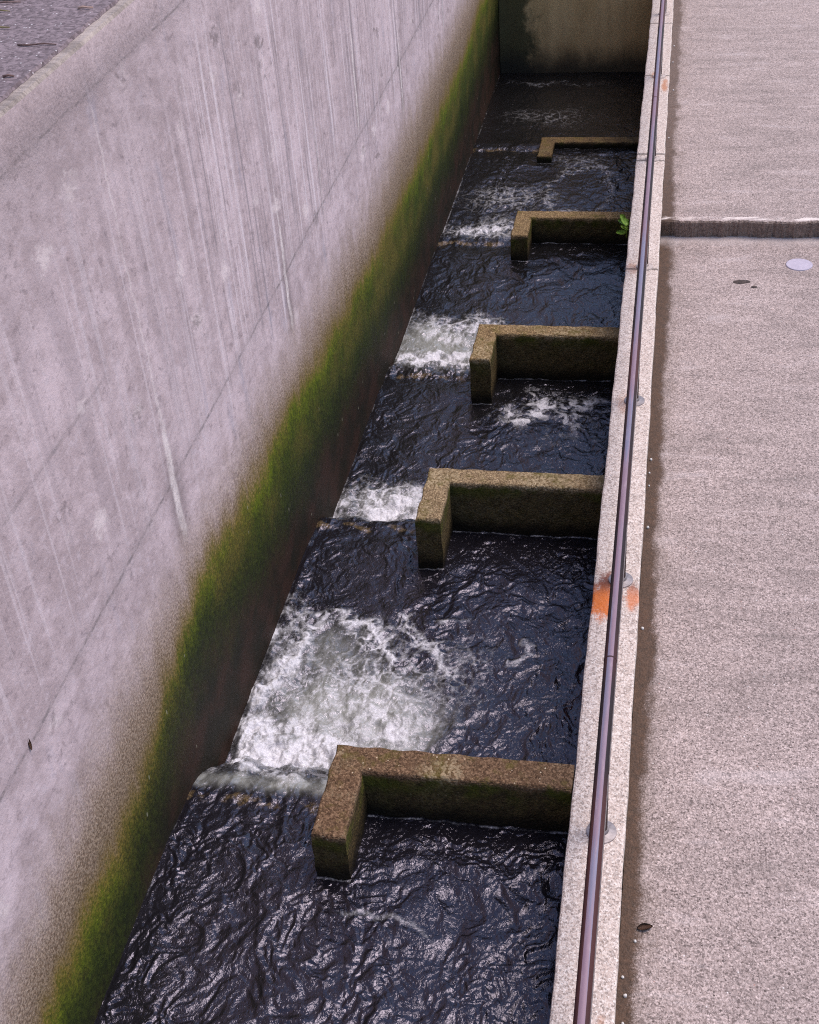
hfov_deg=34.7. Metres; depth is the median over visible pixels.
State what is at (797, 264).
round cover
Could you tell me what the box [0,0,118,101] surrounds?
pavement
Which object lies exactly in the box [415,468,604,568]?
fishway baffle
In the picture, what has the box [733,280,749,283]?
leaf litter
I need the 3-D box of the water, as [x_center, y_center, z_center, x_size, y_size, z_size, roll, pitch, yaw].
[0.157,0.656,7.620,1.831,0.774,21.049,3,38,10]
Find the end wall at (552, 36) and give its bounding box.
[498,0,651,72]
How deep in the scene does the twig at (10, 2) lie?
5.18 m
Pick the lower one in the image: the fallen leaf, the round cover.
the fallen leaf
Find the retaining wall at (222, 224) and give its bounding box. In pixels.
[0,0,499,1023]
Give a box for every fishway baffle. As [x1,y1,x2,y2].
[311,745,574,879]
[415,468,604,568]
[469,324,619,403]
[510,211,630,260]
[536,137,638,163]
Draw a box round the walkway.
[615,0,818,1023]
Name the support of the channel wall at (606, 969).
on the ground
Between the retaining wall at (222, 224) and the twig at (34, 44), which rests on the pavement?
the twig at (34, 44)
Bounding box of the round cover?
[785,258,812,270]
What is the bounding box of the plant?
[616,214,628,237]
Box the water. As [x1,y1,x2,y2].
[94,72,644,1023]
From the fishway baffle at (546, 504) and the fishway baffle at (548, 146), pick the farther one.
the fishway baffle at (548, 146)
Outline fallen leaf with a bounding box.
[637,923,652,929]
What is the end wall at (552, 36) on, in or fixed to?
on the ground
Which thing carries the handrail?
on the channel wall at (606, 969)
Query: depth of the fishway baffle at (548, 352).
9.90 m
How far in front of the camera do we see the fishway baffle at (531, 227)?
12.04 m
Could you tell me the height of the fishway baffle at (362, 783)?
1.650 m
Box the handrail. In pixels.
[573,0,669,1023]
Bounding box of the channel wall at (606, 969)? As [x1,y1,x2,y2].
[549,0,673,1023]
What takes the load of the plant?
attached to the channel wall at (606, 969)
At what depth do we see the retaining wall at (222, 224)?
5.80 m
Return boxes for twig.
[0,1,20,2]
[17,43,56,45]
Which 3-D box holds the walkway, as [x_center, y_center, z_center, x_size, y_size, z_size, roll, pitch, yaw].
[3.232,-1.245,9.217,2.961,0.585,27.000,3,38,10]

